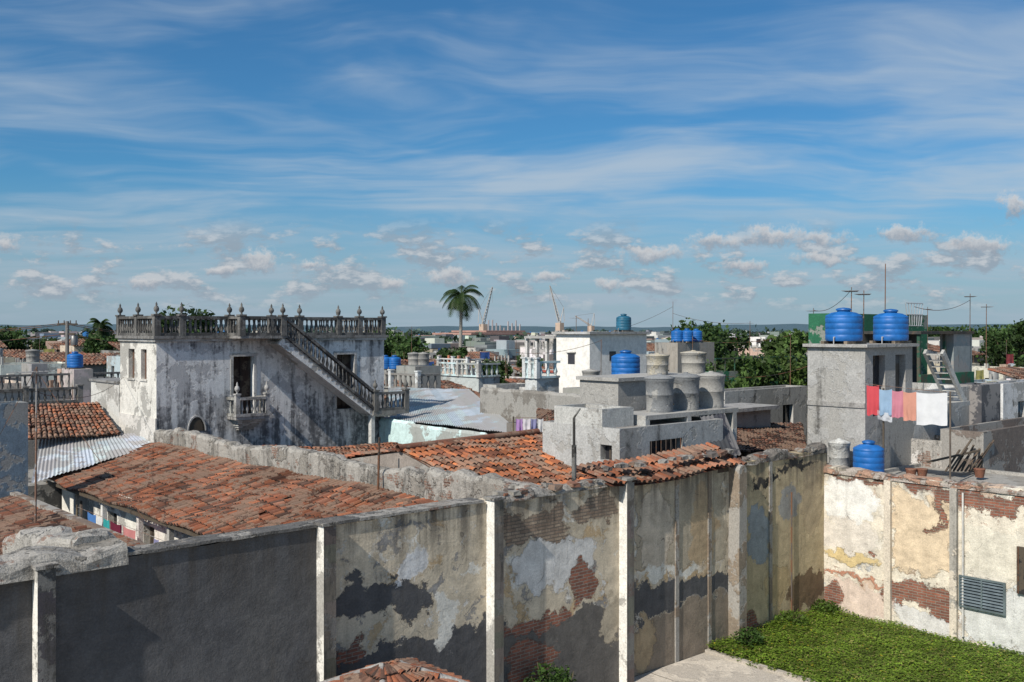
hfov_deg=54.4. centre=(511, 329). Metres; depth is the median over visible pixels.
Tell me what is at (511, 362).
town house
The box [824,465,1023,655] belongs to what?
court wall
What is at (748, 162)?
sky
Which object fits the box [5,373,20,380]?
town house
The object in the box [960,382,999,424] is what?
dark panel shed
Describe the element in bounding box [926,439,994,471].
leaning timbers
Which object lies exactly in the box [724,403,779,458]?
grey house
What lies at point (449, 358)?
balustrade
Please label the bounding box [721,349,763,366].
broadleaf tree
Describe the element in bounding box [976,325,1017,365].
broadleaf tree
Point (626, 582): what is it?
pillar
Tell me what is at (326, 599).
pillar
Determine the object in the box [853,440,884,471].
blue water tank
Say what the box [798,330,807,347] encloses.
broadleaf tree
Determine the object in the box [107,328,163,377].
town house
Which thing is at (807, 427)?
town house
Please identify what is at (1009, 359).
town house
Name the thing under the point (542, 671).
weed shrub
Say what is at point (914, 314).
wire rack
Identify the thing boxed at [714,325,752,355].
broadleaf tree
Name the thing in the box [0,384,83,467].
terrace house
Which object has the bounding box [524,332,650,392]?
cream house
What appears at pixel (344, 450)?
tiled house
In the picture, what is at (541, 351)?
town house
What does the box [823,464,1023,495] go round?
brick coping
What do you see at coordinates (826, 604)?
weed shrub
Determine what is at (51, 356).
town house
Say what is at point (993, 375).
town house
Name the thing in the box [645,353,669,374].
cement water tank
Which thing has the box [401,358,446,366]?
town house
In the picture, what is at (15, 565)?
coping
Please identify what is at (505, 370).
town house
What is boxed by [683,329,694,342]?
blue water tank
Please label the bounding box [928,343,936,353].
town house
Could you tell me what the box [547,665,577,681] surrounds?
weed shrub
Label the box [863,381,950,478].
laundry line
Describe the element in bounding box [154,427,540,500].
party wall
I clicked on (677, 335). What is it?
blue water tank
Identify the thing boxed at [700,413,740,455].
corrugated sheet
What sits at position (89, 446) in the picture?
guy wire
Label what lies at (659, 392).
cement water tank
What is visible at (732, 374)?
green house
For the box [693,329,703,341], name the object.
blue water tank
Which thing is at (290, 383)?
mansion
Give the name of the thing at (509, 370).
broadleaf tree
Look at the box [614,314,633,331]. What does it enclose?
blue water tank
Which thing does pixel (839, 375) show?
concrete tower house
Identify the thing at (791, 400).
grey house
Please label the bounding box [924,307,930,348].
roof antenna
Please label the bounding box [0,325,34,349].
broadleaf tree
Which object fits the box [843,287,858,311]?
roof antenna
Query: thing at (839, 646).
grass
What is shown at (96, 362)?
town house
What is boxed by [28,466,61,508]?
back shed
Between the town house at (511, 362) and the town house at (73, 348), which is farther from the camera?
the town house at (73, 348)
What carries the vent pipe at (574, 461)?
on the tiled house at (519, 456)
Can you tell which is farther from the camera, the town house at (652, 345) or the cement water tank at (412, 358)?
the town house at (652, 345)
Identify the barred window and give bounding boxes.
[1017,546,1023,593]
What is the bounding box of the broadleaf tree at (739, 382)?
[724,367,758,388]
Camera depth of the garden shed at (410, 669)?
17.91 m
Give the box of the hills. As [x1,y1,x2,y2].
[0,323,1013,331]
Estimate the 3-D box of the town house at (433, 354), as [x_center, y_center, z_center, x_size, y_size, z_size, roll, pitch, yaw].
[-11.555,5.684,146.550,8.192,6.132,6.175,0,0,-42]
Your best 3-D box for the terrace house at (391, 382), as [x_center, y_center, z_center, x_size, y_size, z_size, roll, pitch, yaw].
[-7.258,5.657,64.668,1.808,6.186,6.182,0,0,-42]
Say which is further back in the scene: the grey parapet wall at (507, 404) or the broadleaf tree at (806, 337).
the broadleaf tree at (806, 337)
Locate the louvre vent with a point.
(980, 594)
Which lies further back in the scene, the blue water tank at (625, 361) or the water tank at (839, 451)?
the blue water tank at (625, 361)
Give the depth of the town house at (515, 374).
114.96 m
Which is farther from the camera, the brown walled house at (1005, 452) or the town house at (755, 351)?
the town house at (755, 351)
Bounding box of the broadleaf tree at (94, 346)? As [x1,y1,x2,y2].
[79,331,118,353]
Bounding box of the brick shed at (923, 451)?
[911,435,941,468]
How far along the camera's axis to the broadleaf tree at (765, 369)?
56.34 m
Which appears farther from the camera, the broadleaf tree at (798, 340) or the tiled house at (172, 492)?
the broadleaf tree at (798, 340)
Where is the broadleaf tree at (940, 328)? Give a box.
[928,326,967,336]
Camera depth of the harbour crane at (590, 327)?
1099.50 m
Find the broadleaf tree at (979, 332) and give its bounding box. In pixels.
[955,324,1013,337]
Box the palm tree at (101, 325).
[87,318,113,337]
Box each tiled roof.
[28,401,120,439]
[737,422,806,452]
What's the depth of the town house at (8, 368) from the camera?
91.38 m
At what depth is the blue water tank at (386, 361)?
69.58 m
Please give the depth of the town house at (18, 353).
123.42 m
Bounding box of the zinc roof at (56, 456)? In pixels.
[32,433,150,482]
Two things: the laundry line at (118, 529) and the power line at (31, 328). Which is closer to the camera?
the laundry line at (118, 529)
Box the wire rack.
[905,303,922,325]
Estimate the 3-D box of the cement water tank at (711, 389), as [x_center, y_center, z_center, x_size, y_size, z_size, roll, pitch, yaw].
[6.649,1.985,33.173,0.990,1.210,0.959,0,0,-42]
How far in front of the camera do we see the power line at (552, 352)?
58.84 m
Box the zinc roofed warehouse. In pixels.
[384,387,507,433]
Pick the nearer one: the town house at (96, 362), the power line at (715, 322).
the power line at (715, 322)
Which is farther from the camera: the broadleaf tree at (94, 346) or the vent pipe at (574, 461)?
the broadleaf tree at (94, 346)
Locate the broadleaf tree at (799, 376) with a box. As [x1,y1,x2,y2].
[766,351,807,409]
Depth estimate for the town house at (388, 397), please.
65.42 m
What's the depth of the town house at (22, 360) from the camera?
115.47 m
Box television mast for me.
[11,367,49,522]
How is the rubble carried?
on the coping at (15, 565)
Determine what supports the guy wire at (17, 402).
attached to the television mast
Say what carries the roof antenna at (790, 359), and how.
on the green house at (732, 374)
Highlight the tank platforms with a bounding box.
[21,342,713,402]
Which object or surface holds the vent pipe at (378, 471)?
on the tiled house at (172, 492)
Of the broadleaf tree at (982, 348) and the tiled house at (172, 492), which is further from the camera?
the broadleaf tree at (982, 348)
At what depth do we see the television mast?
30.00 m
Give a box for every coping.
[0,442,827,584]
[576,442,746,485]
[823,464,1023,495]
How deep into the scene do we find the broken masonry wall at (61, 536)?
17.93 m
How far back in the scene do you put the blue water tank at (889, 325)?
34.11 m
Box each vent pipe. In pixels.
[377,437,380,489]
[572,408,580,480]
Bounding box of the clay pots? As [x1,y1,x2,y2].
[905,468,985,477]
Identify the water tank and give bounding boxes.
[25,349,40,361]
[65,351,84,368]
[384,355,389,369]
[388,355,400,369]
[407,352,417,364]
[418,352,429,364]
[582,369,599,375]
[611,350,639,374]
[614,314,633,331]
[644,373,674,412]
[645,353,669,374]
[669,328,684,342]
[672,372,700,409]
[680,350,706,373]
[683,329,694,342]
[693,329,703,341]
[697,371,725,407]
[821,307,866,343]
[827,438,850,466]
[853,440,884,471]
[869,309,911,343]
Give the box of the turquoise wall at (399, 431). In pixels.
[379,418,486,443]
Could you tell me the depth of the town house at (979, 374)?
87.45 m
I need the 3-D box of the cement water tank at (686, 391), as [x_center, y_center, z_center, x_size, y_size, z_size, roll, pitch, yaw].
[5.643,1.985,32.274,0.990,1.210,0.959,0,0,-42]
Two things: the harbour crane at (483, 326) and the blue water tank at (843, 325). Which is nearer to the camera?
the blue water tank at (843, 325)
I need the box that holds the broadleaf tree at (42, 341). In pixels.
[29,334,87,349]
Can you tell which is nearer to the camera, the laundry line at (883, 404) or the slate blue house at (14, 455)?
the laundry line at (883, 404)
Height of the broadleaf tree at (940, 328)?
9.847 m
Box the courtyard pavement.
[634,648,814,681]
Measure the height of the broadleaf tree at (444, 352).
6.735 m
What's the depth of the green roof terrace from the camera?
43.05 m
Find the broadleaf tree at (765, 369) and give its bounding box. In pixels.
[719,354,787,386]
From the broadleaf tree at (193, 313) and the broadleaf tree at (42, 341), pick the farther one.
the broadleaf tree at (42, 341)
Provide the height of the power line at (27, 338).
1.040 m
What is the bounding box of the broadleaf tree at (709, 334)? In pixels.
[666,317,730,364]
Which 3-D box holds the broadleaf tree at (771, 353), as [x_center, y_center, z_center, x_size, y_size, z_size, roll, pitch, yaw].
[16.103,4.930,61.958,4.017,7.668,3.700,0,0,-42]
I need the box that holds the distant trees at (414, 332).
[13,325,999,345]
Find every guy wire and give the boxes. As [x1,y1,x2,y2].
[0,370,34,433]
[35,369,146,521]
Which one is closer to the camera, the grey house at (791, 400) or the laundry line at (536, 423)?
the laundry line at (536, 423)
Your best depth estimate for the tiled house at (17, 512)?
30.30 m
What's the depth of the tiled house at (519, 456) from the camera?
29.70 m
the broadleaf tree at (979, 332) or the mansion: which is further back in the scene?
the broadleaf tree at (979, 332)
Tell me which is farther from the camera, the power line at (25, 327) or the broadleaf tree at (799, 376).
the power line at (25, 327)
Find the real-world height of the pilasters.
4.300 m
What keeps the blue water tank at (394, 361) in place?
on the tank platforms
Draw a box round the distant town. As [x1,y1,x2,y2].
[24,330,984,359]
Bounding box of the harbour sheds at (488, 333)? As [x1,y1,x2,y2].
[415,320,530,337]
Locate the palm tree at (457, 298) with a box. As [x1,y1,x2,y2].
[440,285,483,346]
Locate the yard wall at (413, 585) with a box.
[0,451,826,681]
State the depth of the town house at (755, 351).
129.86 m
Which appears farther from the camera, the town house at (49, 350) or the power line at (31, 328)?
the town house at (49, 350)
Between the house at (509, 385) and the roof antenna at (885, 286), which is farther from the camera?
the house at (509, 385)
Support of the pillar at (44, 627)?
on the courtyard pavement
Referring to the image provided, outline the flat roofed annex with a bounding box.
[885,463,1023,485]
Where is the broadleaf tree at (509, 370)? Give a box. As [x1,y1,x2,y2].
[482,358,512,375]
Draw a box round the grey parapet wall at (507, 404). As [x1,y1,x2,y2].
[480,387,579,421]
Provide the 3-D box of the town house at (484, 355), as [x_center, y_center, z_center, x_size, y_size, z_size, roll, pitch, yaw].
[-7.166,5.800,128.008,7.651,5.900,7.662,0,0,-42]
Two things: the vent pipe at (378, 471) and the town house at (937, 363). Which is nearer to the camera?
the vent pipe at (378, 471)
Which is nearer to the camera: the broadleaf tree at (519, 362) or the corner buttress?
the corner buttress
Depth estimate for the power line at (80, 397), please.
36.22 m
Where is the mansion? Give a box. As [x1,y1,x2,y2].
[89,302,409,446]
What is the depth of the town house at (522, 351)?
137.71 m
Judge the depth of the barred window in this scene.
26.54 m
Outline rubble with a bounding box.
[492,446,817,495]
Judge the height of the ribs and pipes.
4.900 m
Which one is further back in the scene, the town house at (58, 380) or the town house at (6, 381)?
the town house at (58, 380)
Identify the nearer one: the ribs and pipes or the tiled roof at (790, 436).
the ribs and pipes
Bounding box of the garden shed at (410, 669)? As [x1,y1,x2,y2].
[321,657,469,681]
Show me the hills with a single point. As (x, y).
(791, 327)
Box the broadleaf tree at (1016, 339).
[981,318,1023,365]
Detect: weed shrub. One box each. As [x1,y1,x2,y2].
[523,662,568,681]
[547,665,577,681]
[733,626,763,648]
[774,609,808,626]
[812,598,838,614]
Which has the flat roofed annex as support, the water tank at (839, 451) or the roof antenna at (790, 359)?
the water tank at (839, 451)
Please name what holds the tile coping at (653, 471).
on the yard wall at (413, 585)
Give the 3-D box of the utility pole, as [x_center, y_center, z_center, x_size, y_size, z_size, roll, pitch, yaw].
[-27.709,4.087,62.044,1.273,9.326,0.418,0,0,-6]
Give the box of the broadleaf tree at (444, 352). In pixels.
[434,346,467,361]
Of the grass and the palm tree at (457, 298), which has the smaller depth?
the grass
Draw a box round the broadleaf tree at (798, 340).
[760,328,807,364]
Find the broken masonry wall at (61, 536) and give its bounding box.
[2,525,116,553]
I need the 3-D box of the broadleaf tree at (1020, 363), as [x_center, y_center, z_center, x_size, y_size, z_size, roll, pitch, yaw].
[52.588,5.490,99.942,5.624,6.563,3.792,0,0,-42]
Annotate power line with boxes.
[0,324,53,329]
[0,325,59,331]
[1,335,55,340]
[35,377,123,397]
[516,341,598,353]
[673,313,743,323]
[692,335,789,342]
[726,366,807,377]
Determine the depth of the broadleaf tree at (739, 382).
50.30 m
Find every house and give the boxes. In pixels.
[0,340,8,349]
[0,348,14,362]
[0,355,64,382]
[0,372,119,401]
[0,377,20,388]
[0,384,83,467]
[0,401,27,497]
[0,491,145,554]
[3,349,29,361]
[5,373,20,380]
[15,344,41,361]
[40,351,84,361]
[43,346,54,352]
[46,442,437,543]
[48,368,91,387]
[49,342,70,351]
[58,352,119,376]
[60,338,113,351]
[101,341,119,353]
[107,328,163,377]
[261,442,398,454]
[344,428,592,484]
[384,369,439,416]
[384,379,442,416]
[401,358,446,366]
[429,351,437,358]
[430,352,489,367]
[436,359,500,392]
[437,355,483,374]
[441,380,479,397]
[463,351,503,360]
[467,347,500,356]
[483,383,524,388]
[490,355,516,364]
[504,378,524,382]
[505,354,521,377]
[507,421,540,432]
[508,359,540,376]
[512,366,552,379]
[520,341,543,357]
[521,357,559,392]
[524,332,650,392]
[530,341,552,357]
[536,408,553,435]
[543,330,647,366]
[543,372,738,477]
[647,343,654,347]
[705,355,807,386]
[724,385,806,443]
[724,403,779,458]
[738,344,763,356]
[742,337,770,346]
[803,343,969,468]
[807,410,807,444]
[808,313,926,374]
[927,356,979,373]
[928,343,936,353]
[928,346,984,365]
[940,417,1023,472]
[972,340,1023,379]
[974,366,1023,382]
[976,370,983,379]
[983,379,1023,419]
[989,371,1018,379]
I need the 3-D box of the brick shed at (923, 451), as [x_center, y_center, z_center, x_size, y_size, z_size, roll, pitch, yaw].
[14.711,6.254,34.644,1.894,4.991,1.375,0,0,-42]
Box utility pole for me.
[57,320,77,367]
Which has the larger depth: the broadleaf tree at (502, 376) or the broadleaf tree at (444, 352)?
the broadleaf tree at (444, 352)
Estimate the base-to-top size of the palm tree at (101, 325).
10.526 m
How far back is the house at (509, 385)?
70.96 m
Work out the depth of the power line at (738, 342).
58.06 m
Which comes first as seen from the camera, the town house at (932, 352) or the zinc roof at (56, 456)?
the zinc roof at (56, 456)
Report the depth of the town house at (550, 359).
97.55 m
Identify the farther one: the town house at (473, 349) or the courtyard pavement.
the town house at (473, 349)
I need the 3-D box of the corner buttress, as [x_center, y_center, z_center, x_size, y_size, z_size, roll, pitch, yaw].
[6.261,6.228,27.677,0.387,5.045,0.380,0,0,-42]
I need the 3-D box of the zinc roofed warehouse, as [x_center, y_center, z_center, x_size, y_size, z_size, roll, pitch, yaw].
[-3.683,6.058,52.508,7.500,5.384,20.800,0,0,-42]
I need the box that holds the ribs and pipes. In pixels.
[674,461,791,662]
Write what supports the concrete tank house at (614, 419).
on the ground
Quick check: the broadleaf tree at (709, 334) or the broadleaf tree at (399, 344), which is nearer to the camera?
the broadleaf tree at (709, 334)
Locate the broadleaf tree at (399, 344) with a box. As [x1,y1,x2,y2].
[376,323,429,359]
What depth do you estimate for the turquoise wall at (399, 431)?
47.31 m
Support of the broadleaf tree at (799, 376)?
on the ground
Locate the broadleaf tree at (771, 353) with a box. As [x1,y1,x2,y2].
[749,347,789,365]
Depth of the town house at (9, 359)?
112.33 m
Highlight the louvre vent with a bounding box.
[959,574,1005,615]
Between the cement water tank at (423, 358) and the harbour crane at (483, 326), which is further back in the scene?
the harbour crane at (483, 326)
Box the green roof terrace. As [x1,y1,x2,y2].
[862,331,973,383]
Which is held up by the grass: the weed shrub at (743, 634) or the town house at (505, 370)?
the weed shrub at (743, 634)
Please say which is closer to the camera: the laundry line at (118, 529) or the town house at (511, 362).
the laundry line at (118, 529)
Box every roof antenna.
[790,334,790,384]
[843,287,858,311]
[856,290,869,340]
[885,264,885,308]
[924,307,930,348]
[986,304,986,367]
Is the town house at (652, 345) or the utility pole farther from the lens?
the town house at (652, 345)
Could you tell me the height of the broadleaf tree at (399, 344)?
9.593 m
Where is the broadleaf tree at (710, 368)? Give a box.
[705,359,726,370]
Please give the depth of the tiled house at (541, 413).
39.93 m
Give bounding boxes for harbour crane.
[478,287,492,329]
[549,285,564,331]
[575,313,594,330]
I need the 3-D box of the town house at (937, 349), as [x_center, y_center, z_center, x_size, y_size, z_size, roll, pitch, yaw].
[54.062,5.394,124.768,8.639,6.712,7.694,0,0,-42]
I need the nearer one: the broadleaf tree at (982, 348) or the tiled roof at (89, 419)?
the tiled roof at (89, 419)
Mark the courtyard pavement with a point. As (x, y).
(709, 665)
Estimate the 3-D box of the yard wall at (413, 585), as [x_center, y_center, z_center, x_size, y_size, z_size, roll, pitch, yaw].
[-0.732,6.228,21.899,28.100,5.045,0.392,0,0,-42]
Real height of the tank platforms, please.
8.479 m
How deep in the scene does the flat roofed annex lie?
31.92 m
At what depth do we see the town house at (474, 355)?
139.11 m
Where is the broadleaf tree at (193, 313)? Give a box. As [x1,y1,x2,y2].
[158,304,223,332]
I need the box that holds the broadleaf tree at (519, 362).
[515,355,542,376]
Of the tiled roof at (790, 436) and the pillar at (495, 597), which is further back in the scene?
the tiled roof at (790, 436)
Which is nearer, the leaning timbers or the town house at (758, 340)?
the leaning timbers
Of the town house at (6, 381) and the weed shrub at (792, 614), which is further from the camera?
the town house at (6, 381)
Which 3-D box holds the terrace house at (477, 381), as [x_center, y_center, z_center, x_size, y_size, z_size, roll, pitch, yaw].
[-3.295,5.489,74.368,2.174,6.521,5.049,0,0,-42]
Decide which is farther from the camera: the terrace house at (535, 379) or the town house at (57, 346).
the town house at (57, 346)
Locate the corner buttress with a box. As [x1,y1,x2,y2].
[728,464,746,639]
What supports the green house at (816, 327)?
on the ground
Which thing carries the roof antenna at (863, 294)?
on the concrete tower house at (839, 375)
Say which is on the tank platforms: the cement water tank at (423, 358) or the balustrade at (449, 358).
the cement water tank at (423, 358)
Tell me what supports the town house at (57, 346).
on the ground
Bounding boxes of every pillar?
[32,561,58,681]
[313,519,338,681]
[483,495,505,681]
[616,476,636,681]
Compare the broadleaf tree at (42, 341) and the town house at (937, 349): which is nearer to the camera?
the town house at (937, 349)
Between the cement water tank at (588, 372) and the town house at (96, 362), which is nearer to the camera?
the cement water tank at (588, 372)
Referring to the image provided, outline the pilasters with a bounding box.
[884,480,963,640]
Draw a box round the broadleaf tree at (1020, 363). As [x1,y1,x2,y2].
[1013,355,1023,366]
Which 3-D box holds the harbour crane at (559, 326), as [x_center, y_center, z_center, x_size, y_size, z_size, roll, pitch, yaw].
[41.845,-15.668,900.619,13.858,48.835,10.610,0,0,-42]
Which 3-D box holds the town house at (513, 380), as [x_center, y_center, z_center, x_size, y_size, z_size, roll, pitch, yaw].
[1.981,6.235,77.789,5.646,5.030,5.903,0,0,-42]
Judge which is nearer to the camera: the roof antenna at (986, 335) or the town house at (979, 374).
the roof antenna at (986, 335)
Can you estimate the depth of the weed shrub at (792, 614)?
29.02 m
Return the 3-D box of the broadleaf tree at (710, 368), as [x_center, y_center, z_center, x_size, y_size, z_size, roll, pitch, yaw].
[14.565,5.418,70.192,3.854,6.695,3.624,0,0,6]
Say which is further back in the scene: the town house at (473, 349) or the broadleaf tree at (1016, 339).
the town house at (473, 349)
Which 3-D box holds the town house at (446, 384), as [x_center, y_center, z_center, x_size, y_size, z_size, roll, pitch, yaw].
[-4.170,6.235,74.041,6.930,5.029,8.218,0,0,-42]
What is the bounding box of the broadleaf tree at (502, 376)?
[482,365,509,382]
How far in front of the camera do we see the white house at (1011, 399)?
42.68 m
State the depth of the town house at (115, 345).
115.68 m
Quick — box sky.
[0,0,1023,327]
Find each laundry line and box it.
[76,505,163,542]
[512,416,547,431]
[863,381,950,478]
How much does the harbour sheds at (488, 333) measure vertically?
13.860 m
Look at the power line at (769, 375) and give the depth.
49.99 m
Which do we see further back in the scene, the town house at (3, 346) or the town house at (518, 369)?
the town house at (3, 346)
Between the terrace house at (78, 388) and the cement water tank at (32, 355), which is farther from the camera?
the cement water tank at (32, 355)
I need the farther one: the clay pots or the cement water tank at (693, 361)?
the cement water tank at (693, 361)
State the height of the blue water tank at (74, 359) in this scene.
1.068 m
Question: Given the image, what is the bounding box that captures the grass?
[706,604,1023,681]
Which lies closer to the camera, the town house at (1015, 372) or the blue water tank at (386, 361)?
the blue water tank at (386, 361)
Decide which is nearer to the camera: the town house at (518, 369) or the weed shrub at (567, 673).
the weed shrub at (567, 673)
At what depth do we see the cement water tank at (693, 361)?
36.96 m

